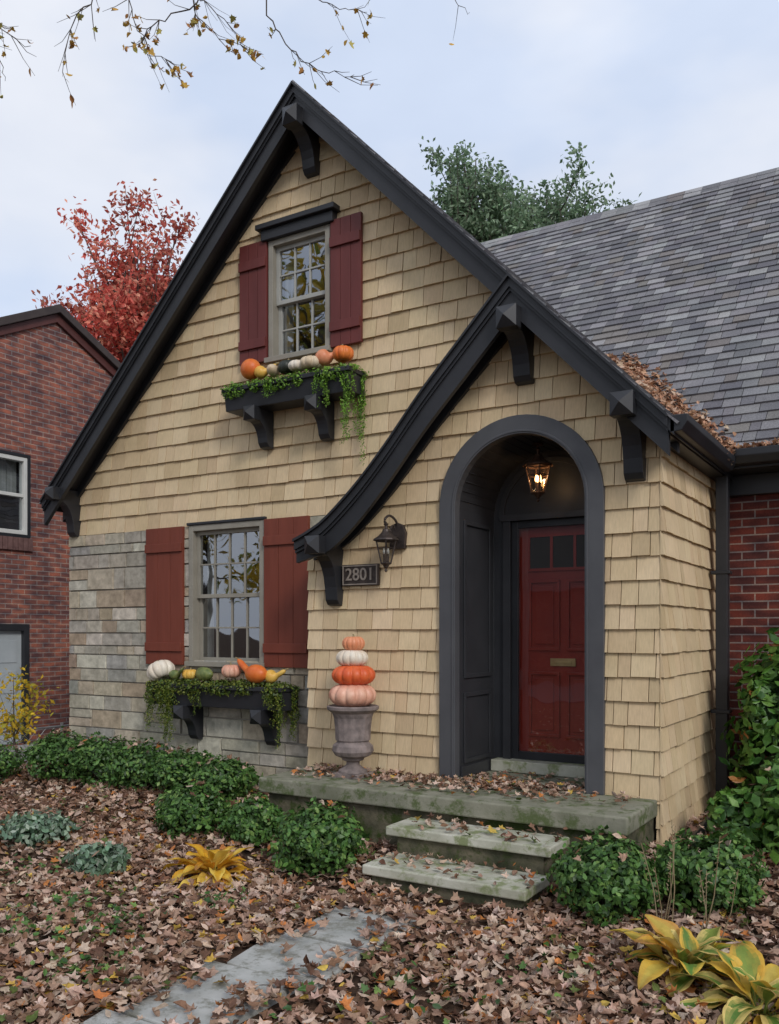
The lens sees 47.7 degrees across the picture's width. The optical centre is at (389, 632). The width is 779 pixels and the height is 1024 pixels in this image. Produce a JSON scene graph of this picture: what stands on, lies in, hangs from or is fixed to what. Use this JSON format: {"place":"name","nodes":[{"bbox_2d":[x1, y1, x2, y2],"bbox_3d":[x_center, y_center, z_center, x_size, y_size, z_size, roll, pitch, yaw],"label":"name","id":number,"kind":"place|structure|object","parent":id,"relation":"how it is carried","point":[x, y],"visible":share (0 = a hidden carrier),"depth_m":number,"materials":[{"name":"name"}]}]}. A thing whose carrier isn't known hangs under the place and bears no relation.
{"place":"outdoors","nodes":[
{"label":"outdoors","id":0,"kind":"place"},
{"bbox_2d":[0,744,69,760],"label":"driveway","id":1,"kind":"structure","parent":0,"point":[23,746],"depth_m":12.60,"materials":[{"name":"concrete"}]},
{"bbox_2d":[0,722,68,763],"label":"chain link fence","id":2,"kind":"object","parent":1,"relation":"on","point":[60,725],"visible":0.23,"depth_m":10.63,"materials":[{"name":"metal"}]},
{"bbox_2d":[43,87,732,546],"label":"roof deck","id":3,"kind":"structure","parent":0,"point":[267,173],"depth_m":8.87,"materials":[{"name":"black wood"}]},
{"bbox_2d":[0,743,778,1023],"bbox_3d":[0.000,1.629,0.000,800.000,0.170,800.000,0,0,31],"label":"ground","id":4,"kind":"structure","parent":0,"point":[313,1004],"depth_m":4.74,"materials":[{"name":"brown soil"}]},
{"bbox_2d":[0,742,26,784],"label":"yew shrub","id":5,"kind":"object","parent":4,"relation":"on","point":[8,760],"visible":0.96,"depth_m":9.25,"materials":[{"name":"green plant"}]},
{"bbox_2d":[0,665,58,757],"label":"yellow sapling","id":6,"kind":"object","parent":4,"relation":"on","point":[5,721],"visible":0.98,"depth_m":10.22,"materials":[{"name":"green plant"}]},
{"bbox_2d":[0,805,81,849],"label":"silver groundcover","id":7,"kind":"object","parent":4,"relation":"on","point":[23,828],"visible":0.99,"depth_m":6.93,"materials":[{"name":"green plant"}]},
{"bbox_2d":[0,318,112,746],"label":"walls","id":8,"kind":"structure","parent":4,"relation":"on","point":[55,379],"depth_m":13.45,"materials":[{"name":"brick"}]},
{"bbox_2d":[0,459,15,496],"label":"curtain","id":9,"kind":"object","parent":8,"relation":"hanging from","point":[7,475],"visible":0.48,"depth_m":13.09,"materials":[{"name":"white fabric"}]},
{"bbox_2d":[0,462,18,529],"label":"room","id":10,"kind":"object","parent":8,"relation":"in","point":[9,512],"visible":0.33,"depth_m":13.29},
{"bbox_2d":[0,449,30,742],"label":"trim","id":11,"kind":"object","parent":8,"relation":"attached to","point":[24,629],"visible":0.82,"depth_m":13.14,"materials":[{"name":"white paint"}]},
{"bbox_2d":[0,631,20,744],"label":"side door","id":12,"kind":"structure","parent":11,"relation":"attached to","point":[10,651],"depth_m":12.97,"materials":[{"name":"grey paint"}]},
{"bbox_2d":[0,453,26,534],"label":"window frame","id":13,"kind":"object","parent":11,"relation":"attached to","point":[21,495],"visible":0.89,"depth_m":13.12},
{"bbox_2d":[0,536,32,551],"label":"soldier sill","id":14,"kind":"structure","parent":8,"relation":"attached to","point":[15,543],"depth_m":12.99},
{"bbox_2d":[0,304,120,369],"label":"roof","id":15,"kind":"structure","parent":8,"relation":"on","point":[85,334],"depth_m":13.66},
{"bbox_2d":[0,314,116,376],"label":"rake board","id":16,"kind":"object","parent":15,"relation":"attached to","point":[82,342],"visible":0.44,"depth_m":13.65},
{"bbox_2d":[22,726,98,781],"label":"boxwood shrub","id":17,"kind":"object","parent":4,"relation":"on","point":[48,749],"visible":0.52,"depth_m":9.07,"materials":[{"name":"green plant"}]},
{"bbox_2d":[61,836,131,876],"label":"silver groundcover","id":18,"kind":"object","parent":4,"relation":"on","point":[95,858],"visible":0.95,"depth_m":6.06,"materials":[{"name":"green plant"}]},
{"bbox_2d":[62,731,139,786],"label":"boxwood shrub","id":19,"kind":"object","parent":4,"relation":"on","point":[85,762],"visible":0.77,"depth_m":8.88,"materials":[{"name":"green plant"}]},
{"bbox_2d":[31,178,199,362],"bbox_3d":[-6.391,-4.674,22.119,4.843,12.759,5.594,0,0,31],"label":"red maple tree","id":20,"kind":"object","parent":4,"relation":"on","point":[117,326],"visible":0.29,"depth_m":21.05,"materials":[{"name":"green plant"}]},
{"bbox_2d":[97,737,184,792],"bbox_3d":[-2.467,1.328,8.815,0.966,0.528,0.903,0,0,31],"label":"boxwood shrub","id":21,"kind":"object","parent":4,"relation":"on","point":[128,764],"visible":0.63,"depth_m":8.63,"materials":[{"name":"green plant"}]},
{"bbox_2d":[138,743,221,790],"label":"boxwood shrub","id":22,"kind":"object","parent":4,"relation":"on","point":[167,772],"visible":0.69,"depth_m":8.34,"materials":[{"name":"green plant"}]},
{"bbox_2d":[149,780,230,839],"bbox_3d":[-1.620,1.439,7.233,0.743,0.495,0.675,0,0,31],"label":"boxwood shrub","id":23,"kind":"object","parent":4,"relation":"on","point":[191,807],"visible":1,"depth_m":7.07,"materials":[{"name":"green plant"}]},
{"bbox_2d":[69,515,325,787],"bbox_3d":[-2.112,0.325,9.169,3.673,2.838,0.028,0,0,31],"label":"stone veneer","id":24,"kind":"object","parent":4,"relation":"on","point":[118,578],"visible":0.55,"depth_m":9.62,"materials":[{"name":"stone"}]},
{"bbox_2d":[145,526,184,664],"bbox_3d":[-2.370,-0.380,9.303,0.536,1.440,0.079,0,0,31],"label":"shutter","id":25,"kind":"object","parent":24,"relation":"attached to","point":[165,591],"visible":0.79,"depth_m":9.28,"materials":[{"name":"red wood"}]},
{"bbox_2d":[143,677,300,748],"bbox_3d":[-1.678,0.809,8.704,1.894,0.750,0.390,0,0,31],"label":"window box","id":26,"kind":"object","parent":24,"relation":"attached to","point":[265,704],"visible":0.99,"depth_m":8.57,"materials":[{"name":"black paint"}]},
{"bbox_2d":[147,660,174,680],"bbox_3d":[-2.365,0.387,9.094,0.296,0.213,0.299,0,-29,-47],"label":"pumpkin","id":27,"kind":"object","parent":26,"relation":"on","point":[158,670],"visible":0.85,"depth_m":8.98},
{"bbox_2d":[169,666,185,678],"bbox_3d":[-2.131,0.411,8.906,0.295,0.142,0.099,0,0,43],"label":"gourd","id":28,"kind":"object","parent":26,"relation":"in","point":[174,674],"visible":0.99,"depth_m":8.90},
{"bbox_2d":[182,668,196,678],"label":"pumpkin","id":29,"kind":"object","parent":26,"relation":"on","point":[188,673],"visible":0.84,"depth_m":8.82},
{"bbox_2d":[195,667,212,680],"bbox_3d":[-1.847,0.413,8.733,0.144,0.139,0.352,0,0,-39],"label":"gourd","id":30,"kind":"object","parent":26,"relation":"in","point":[204,673],"visible":0.99,"depth_m":8.63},
{"bbox_2d":[221,662,240,677],"bbox_3d":[-1.544,0.367,8.605,0.193,0.149,0.204,0,0,2],"label":"pumpkin","id":31,"kind":"object","parent":26,"relation":"on","point":[230,671],"visible":1,"depth_m":8.53,"materials":[{"name":"pink food"}]},
{"bbox_2d":[235,657,266,682],"bbox_3d":[-1.345,0.363,8.431,0.178,0.240,0.495,0,0,-45],"label":"gourd","id":32,"kind":"object","parent":26,"relation":"on","point":[255,673],"visible":0.98,"depth_m":8.28,"materials":[{"name":"orange food"}]},
{"bbox_2d":[265,668,288,682],"bbox_3d":[-1.061,0.409,8.298,0.257,0.146,0.128,0,0,14],"label":"gourd","id":33,"kind":"object","parent":26,"relation":"in","point":[272,676],"visible":1,"depth_m":8.26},
{"bbox_2d":[71,515,324,768],"bbox_3d":[-0.733,0.325,11.428,3.680,2.850,5.255,0,0,31],"label":"stone backing","id":34,"kind":"object","parent":4,"relation":"on","point":[140,632],"visible":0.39,"depth_m":9.67,"materials":[{"name":"grey stone"}]},
{"bbox_2d":[160,843,268,891],"bbox_3d":[-1.198,1.562,6.003,0.792,0.250,0.697,0,0,31],"label":"hosta plant","id":35,"kind":"object","parent":4,"relation":"on","point":[205,860],"visible":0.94,"depth_m":5.96,"materials":[{"name":"yellow plant"}]},
{"bbox_2d":[186,751,263,800],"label":"boxwood shrub","id":36,"kind":"object","parent":4,"relation":"on","point":[230,777],"visible":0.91,"depth_m":8.06,"materials":[{"name":"green plant"}]},
{"bbox_2d":[0,0,469,106],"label":"bare maple tree","id":37,"kind":"object","parent":4,"relation":"on","point":[194,22],"visible":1,"depth_m":5.50,"materials":[{"name":"brown plant"}]},
{"bbox_2d":[214,790,285,846],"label":"boxwood shrub","id":38,"kind":"object","parent":4,"relation":"on","point":[245,820],"visible":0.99,"depth_m":6.80,"materials":[{"name":"green plant"}]},
{"bbox_2d":[82,906,421,1023],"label":"garden path","id":39,"kind":"structure","parent":4,"relation":"on","point":[262,964],"depth_m":4.36,"materials":[{"name":"grey concrete"}]},
{"bbox_2d":[261,796,371,878],"bbox_3d":[-0.502,1.442,6.207,0.732,0.553,0.704,0,0,20],"label":"boxwood shrub","id":40,"kind":"object","parent":4,"relation":"on","point":[320,836],"visible":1,"depth_m":6.03,"materials":[{"name":"green plant"}]},
{"bbox_2d":[0,805,642,1023],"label":"ground ivy","id":41,"kind":"object","parent":4,"relation":"on","point":[287,1007],"visible":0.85,"depth_m":4.74,"materials":[{"name":"dry green leaf"}]},
{"bbox_2d":[0,748,778,1023],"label":"fallen leaves","id":42,"kind":"object","parent":4,"relation":"on","point":[493,942],"visible":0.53,"depth_m":4.84,"materials":[{"name":"brown plant"}]},
{"bbox_2d":[135,183,656,766],"bbox_3d":[-0.442,-1.590,8.863,6.730,6.579,1.870,0,0,31],"label":"sheathing","id":43,"kind":"object","parent":4,"relation":"on","point":[621,581],"visible":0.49,"depth_m":6.57,"materials":[{"name":"brown wood"}]},
{"bbox_2d":[184,520,265,667],"bbox_3d":[-1.627,-0.375,8.907,1.040,1.450,0.190,0,0,31],"label":"casing","id":44,"kind":"object","parent":43,"relation":"attached to","point":[194,623],"visible":0.66,"depth_m":9.04,"materials":[{"name":"paint"}]},
{"bbox_2d":[197,527,258,661],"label":"sashes","id":45,"kind":"object","parent":44,"relation":"attached to","point":[200,596],"visible":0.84,"depth_m":9.02,"materials":[{"name":"paint"}]},
{"bbox_2d":[203,531,258,657],"bbox_3d":[-1.182,-0.400,9.637,1.600,2.000,1.480,0,0,31],"label":"room","id":46,"kind":"object","parent":43,"relation":"in","point":[237,579],"depth_m":10.19,"materials":[{"name":"grey glass"}]},
{"bbox_2d":[208,535,213,656],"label":"curtains","id":47,"kind":"object","parent":46,"relation":"hanging from","point":[210,591],"visible":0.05,"depth_m":9.22,"materials":[{"name":"white fabric"}]},
{"bbox_2d":[264,224,333,364],"bbox_3d":[-0.842,-3.205,8.428,0.770,1.190,0.190,0,0,31],"label":"casing","id":48,"kind":"object","parent":43,"relation":"attached to","point":[274,357],"visible":0.63,"depth_m":8.47,"materials":[{"name":"paint"}]},
{"bbox_2d":[276,234,324,354],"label":"sashes","id":49,"kind":"object","parent":48,"relation":"attached to","point":[310,296],"visible":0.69,"depth_m":8.49,"materials":[{"name":"paint"}]},
{"bbox_2d":[282,240,324,353],"bbox_3d":[-0.397,-3.230,9.158,1.330,1.740,1.480,0,0,31],"label":"room","id":50,"kind":"object","parent":43,"relation":"in","point":[302,263],"visible":0.04,"depth_m":9.59,"materials":[{"name":"glass"}]},
{"bbox_2d":[286,249,293,352],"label":"curtains","id":51,"kind":"object","parent":50,"relation":"hanging from","point":[289,295],"visible":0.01,"depth_m":8.69,"materials":[{"name":"white fabric"}]},
{"bbox_2d":[79,136,714,844],"bbox_3d":[-0.436,-1.633,8.839,6.759,6.434,1.899,0,0,31],"label":"wood shingle siding","id":52,"kind":"object","parent":4,"relation":"on","point":[183,426],"visible":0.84,"depth_m":7.59,"materials":[{"name":"brown wood"}]},
{"bbox_2d":[238,241,267,365],"bbox_3d":[-1.335,-3.230,8.671,0.341,1.180,0.079,0,0,31],"label":"shutter","id":53,"kind":"object","parent":52,"relation":"attached to","point":[253,272],"visible":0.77,"depth_m":8.64,"materials":[{"name":"red wood"}]},
{"bbox_2d":[263,516,309,667],"bbox_3d":[-0.988,-0.380,8.459,0.536,1.440,0.079,0,0,31],"label":"shutter","id":54,"kind":"object","parent":52,"relation":"attached to","point":[286,629],"visible":0.83,"depth_m":8.44,"materials":[{"name":"red wood"}]},
{"bbox_2d":[220,363,368,464],"bbox_3d":[-0.926,-1.967,8.239,1.612,0.928,0.369,0,0,31],"label":"window box","id":55,"kind":"object","parent":52,"relation":"attached to","point":[317,393],"visible":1,"depth_m":8.12,"materials":[{"name":"black paint"}]},
{"bbox_2d":[240,359,260,379],"bbox_3d":[-1.371,-2.530,8.520,0.197,0.226,0.416,0,0,-28],"label":"gourd","id":56,"kind":"object","parent":55,"relation":"on","point":[248,367],"visible":0.93,"depth_m":8.35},
{"bbox_2d":[254,362,279,378],"bbox_3d":[-1.160,-2.478,8.350,0.256,0.140,0.118,0,0,8],"label":"gourd","id":57,"kind":"object","parent":55,"relation":"on","point":[260,372],"visible":0.68,"depth_m":8.32,"materials":[{"name":"yellow food"}]},
{"bbox_2d":[266,364,279,376],"bbox_3d":[-1.092,-2.462,8.306,0.115,0.110,0.232,0,0,7],"label":"gourd","id":58,"kind":"object","parent":55,"relation":"on","point":[272,370],"visible":0.94,"depth_m":8.23,"materials":[{"name":"white food"}]},
{"bbox_2d":[278,359,296,374],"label":"pumpkin","id":59,"kind":"object","parent":55,"relation":"on","point":[283,368],"visible":0.62,"depth_m":8.17,"materials":[{"name":"green food"}]},
{"bbox_2d":[288,359,303,371],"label":"pumpkin","id":60,"kind":"object","parent":55,"relation":"on","point":[294,365],"visible":0.82,"depth_m":8.05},
{"bbox_2d":[300,355,323,370],"bbox_3d":[-0.716,-2.472,8.063,0.233,0.129,0.224,0,0,37],"label":"pumpkin","id":61,"kind":"object","parent":55,"relation":"on","point":[309,362],"visible":0.82,"depth_m":7.98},
{"bbox_2d":[315,349,333,365],"bbox_3d":[-0.530,-2.511,8.018,0.297,0.167,0.148,0,0,3],"label":"gourd","id":62,"kind":"object","parent":55,"relation":"on","point":[324,357],"visible":0.59,"depth_m":7.97,"materials":[{"name":"orange food"}]},
{"bbox_2d":[332,344,353,362],"bbox_3d":[-0.417,-2.513,7.916,0.195,0.149,0.202,0,0,-33],"label":"pumpkin","id":63,"kind":"object","parent":55,"relation":"on","point":[342,353],"visible":1,"depth_m":7.85,"materials":[{"name":"orange food"}]},
{"bbox_2d":[45,103,645,605],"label":"brackets","id":64,"kind":"object","parent":52,"relation":"attached to","point":[521,345],"visible":0.97,"depth_m":6.79,"materials":[{"name":"black paint"}]},
{"bbox_2d":[329,211,362,347],"bbox_3d":[-0.396,-3.230,8.098,0.341,1.180,0.079,0,0,31],"label":"shutter","id":65,"kind":"object","parent":52,"relation":"attached to","point":[346,279],"visible":0.94,"depth_m":8.07,"materials":[{"name":"red wood"}]},
{"bbox_2d":[40,81,679,562],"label":"barge boards","id":66,"kind":"object","parent":52,"relation":"attached to","point":[440,395],"visible":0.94,"depth_m":7.42,"materials":[{"name":"black paint"}]},
{"bbox_2d":[342,563,379,585],"bbox_3d":[-0.250,-0.492,7.599,0.375,0.185,0.040,0,0,31],"label":"house number plaque","id":67,"kind":"object","parent":52,"relation":"attached to","point":[361,575],"visible":1,"depth_m":7.58,"materials":[{"name":"metal"}]},
{"bbox_2d":[373,514,406,571],"bbox_3d":[-0.013,-0.737,7.328,0.219,0.484,0.274,0,0,31],"label":"wall lantern","id":68,"kind":"object","parent":52,"relation":"attached to","point":[395,536],"depth_m":7.31,"materials":[{"name":"metal"}]},
{"bbox_2d":[439,414,605,794],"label":"arch trim","id":69,"kind":"structure","parent":52,"relation":"attached to","point":[475,447],"depth_m":6.75,"materials":[{"name":"grey paint"}]},
{"bbox_2d":[669,413,778,844],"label":"gutter and downspout","id":70,"kind":"object","parent":52,"relation":"attached to","point":[753,470],"visible":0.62,"depth_m":7.56,"materials":[{"name":"black paint"}]},
{"bbox_2d":[259,766,657,855],"bbox_3d":[0.681,1.475,7.229,3.070,0.550,1.750,0,0,31],"label":"concrete porch","id":71,"kind":"object","parent":4,"relation":"on","point":[381,806],"visible":0.48,"depth_m":6.45,"materials":[{"name":"grey concrete"}]},
{"bbox_2d":[327,704,378,779],"bbox_3d":[-0.304,0.904,7.332,0.436,0.590,0.436,0,0,31],"label":"garden urn","id":72,"kind":"object","parent":71,"relation":"on","point":[352,746],"visible":0.98,"depth_m":7.21,"materials":[{"name":"stone"}]},
{"bbox_2d":[329,684,375,706],"bbox_3d":[-0.302,0.502,7.335,0.388,0.221,0.406,0,0,23],"label":"pumpkin","id":73,"kind":"object","parent":72,"relation":"on","point":[351,695],"visible":0.91,"depth_m":7.18,"materials":[{"name":"pink food"}]},
{"bbox_2d":[332,665,375,684],"bbox_3d":[-0.295,0.339,7.329,0.366,0.195,0.350,0,0,10],"label":"pumpkin","id":74,"kind":"object","parent":73,"relation":"on","point":[355,675],"visible":0.98,"depth_m":7.20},
{"bbox_2d":[336,650,367,665],"bbox_3d":[-0.309,0.201,7.337,0.268,0.161,0.254,0,0,13],"label":"pumpkin","id":75,"kind":"object","parent":74,"relation":"on","point":[351,657],"visible":0.98,"depth_m":7.24,"materials":[{"name":"white food"}]},
{"bbox_2d":[342,634,364,649],"bbox_3d":[-0.298,0.083,7.329,0.187,0.138,0.180,0,0,10],"label":"pumpkin","id":76,"kind":"object","parent":75,"relation":"on","point":[353,643],"visible":0.98,"depth_m":7.26,"materials":[{"name":"orange food"}]},
{"bbox_2d":[459,435,584,777],"bbox_3d":[1.234,-0.180,7.232,1.120,2.760,0.769,0,0,31],"label":"vestibule panelling","id":77,"kind":"object","parent":71,"relation":"on","point":[494,467],"visible":0.55,"depth_m":7.47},
{"bbox_2d":[523,442,552,501],"bbox_3d":[1.207,-1.298,7.160,0.248,0.485,0.248,0,0,31],"label":"pendant lantern","id":78,"kind":"object","parent":77,"relation":"hanging from","point":[537,461],"visible":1,"depth_m":7.13,"materials":[{"name":"black metal"}]},
{"bbox_2d":[512,517,584,763],"bbox_3d":[1.442,0.070,7.435,0.885,2.060,0.075,0,0,31],"label":"door frame","id":79,"kind":"structure","parent":77,"relation":"attached to","point":[545,756],"depth_m":7.64,"materials":[{"name":"wood"}]},
{"bbox_2d":[519,524,584,754],"bbox_3d":[1.491,0.070,7.514,0.885,2.060,0.070,0,0,31],"label":"front door","id":80,"kind":"structure","parent":77,"relation":"attached to","point":[551,625],"depth_m":7.55,"materials":[{"name":"red wood"}]},
{"bbox_2d":[527,531,584,571],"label":"door lite bars","id":81,"kind":"object","parent":80,"relation":"attached to","point":[574,534],"depth_m":7.54,"materials":[{"name":"red wood"}]},
{"bbox_2d":[530,534,584,568],"bbox_3d":[1.481,-0.685,7.498,0.625,0.270,0.006,0,0,31],"label":"door lite","id":82,"kind":"object","parent":80,"relation":"attached to","point":[540,551],"depth_m":7.52,"materials":[{"name":"black glass"}]},
{"bbox_2d":[550,658,575,665],"bbox_3d":[1.475,0.258,7.489,0.225,0.065,0.027,0,0,31],"label":"mail slot","id":83,"kind":"object","parent":80,"relation":"attached to","point":[561,662],"visible":1,"depth_m":7.48,"materials":[{"name":"gold metal"}]},
{"bbox_2d":[491,757,584,778],"bbox_3d":[1.389,1.149,7.458,1.050,0.098,0.260,0,0,31],"label":"door threshold","id":84,"kind":"object","parent":71,"relation":"on","point":[569,770],"depth_m":7.40,"materials":[{"name":"stone"}]},
{"bbox_2d":[362,817,568,911],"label":"stone steps","id":85,"kind":"structure","parent":4,"relation":"on","point":[479,846],"depth_m":5.77,"materials":[{"name":"stone"}]},
{"bbox_2d":[418,136,531,242],"bbox_3d":[2.838,-7.120,28.148,4.148,17.651,4.447,0,0,31],"label":"green tree","id":86,"kind":"object","parent":4,"relation":"on","point":[458,201],"visible":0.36,"depth_m":27.38,"materials":[{"name":"green plant"}]},
{"bbox_2d":[469,141,641,239],"bbox_3d":[4.938,-6.474,27.966,5.414,16.357,5.000,0,0,-21],"label":"green tree","id":87,"kind":"object","parent":4,"relation":"on","point":[538,216],"visible":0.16,"depth_m":27.01,"materials":[{"name":"green plant"}]},
{"bbox_2d":[540,825,670,927],"bbox_3d":[1.293,1.431,5.228,0.713,0.564,0.727,0,0,-20],"label":"boxwood shrub","id":88,"kind":"object","parent":4,"relation":"on","point":[611,875],"visible":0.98,"depth_m":5.04,"materials":[{"name":"green plant"}]},
{"bbox_2d":[609,914,734,997],"bbox_3d":[1.482,1.566,4.252,0.677,0.248,0.676,0,0,-1],"label":"hosta plant","id":89,"kind":"object","parent":4,"relation":"on","point":[687,950],"visible":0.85,"depth_m":4.26,"materials":[{"name":"yellow plant"}]},
{"bbox_2d":[639,820,738,956],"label":"dried flower stalks","id":90,"kind":"object","parent":4,"relation":"on","point":[671,850],"visible":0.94,"depth_m":4.65,"materials":[{"name":"plant"}]},
{"bbox_2d":[650,820,771,917],"bbox_3d":[1.888,1.385,5.240,0.712,0.589,0.705,0,0,31],"label":"boxwood shrub","id":91,"kind":"object","parent":4,"relation":"on","point":[732,860],"visible":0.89,"depth_m":5.06,"materials":[{"name":"green plant"}]},
{"bbox_2d":[670,940,778,1023],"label":"hosta plant","id":92,"kind":"object","parent":4,"relation":"on","point":[747,971],"visible":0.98,"depth_m":3.92,"materials":[{"name":"yellow plant"}]},
{"bbox_2d":[704,776,772,850],"bbox_3d":[2.524,1.303,6.301,0.544,0.564,0.633,0,0,31],"label":"rhododendron shrub","id":93,"kind":"object","parent":4,"relation":"on","point":[732,804],"visible":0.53,"depth_m":6.19,"materials":[{"name":"green plant"}]},
{"bbox_2d":[718,627,778,791],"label":"rhododendron shrub","id":94,"kind":"object","parent":4,"relation":"on","point":[756,725],"visible":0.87,"depth_m":6.99,"materials":[{"name":"green plant"}]},
{"bbox_2d":[730,493,778,788],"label":"brick wall","id":95,"kind":"structure","parent":4,"relation":"on","point":[754,568],"depth_m":7.75,"materials":[{"name":"red brick"}]},
{"bbox_2d":[744,754,778,863],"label":"rhododendron shrub","id":96,"kind":"object","parent":4,"relation":"on","point":[770,801],"visible":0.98,"depth_m":5.97,"materials":[{"name":"green plant"}]},
{"bbox_2d":[0,0,778,336],"label":"sky","id":97,"kind":"structure","parent":0,"point":[664,97],"materials":[{"name":"white"}]},
{"bbox_2d":[494,450,584,757],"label":"vestibule back wall","id":98,"kind":"structure","parent":0,"point":[564,491],"depth_m":7.63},
{"bbox_2d":[643,188,778,442],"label":"roof deck","id":99,"kind":"structure","parent":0,"point":[742,359],"depth_m":8.36,"materials":[{"name":"black paint"}]},
{"bbox_2d":[39,91,778,503],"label":"roof shingles","id":100,"kind":"object","parent":99,"relation":"attached to","point":[671,273],"visible":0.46,"depth_m":10.03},
{"bbox_2d":[292,80,778,267],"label":"ridge caps","id":101,"kind":"object","parent":100,"relation":"on","point":[594,216],"visible":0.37,"depth_m":12.26,"materials":[{"name":"concrete"}]},
{"bbox_2d":[605,351,778,454],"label":"roof leaf litter","id":102,"kind":"object","parent":100,"relation":"on","point":[636,373],"visible":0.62,"depth_m":8.18,"materials":[{"name":"brown plant"}]}
]}

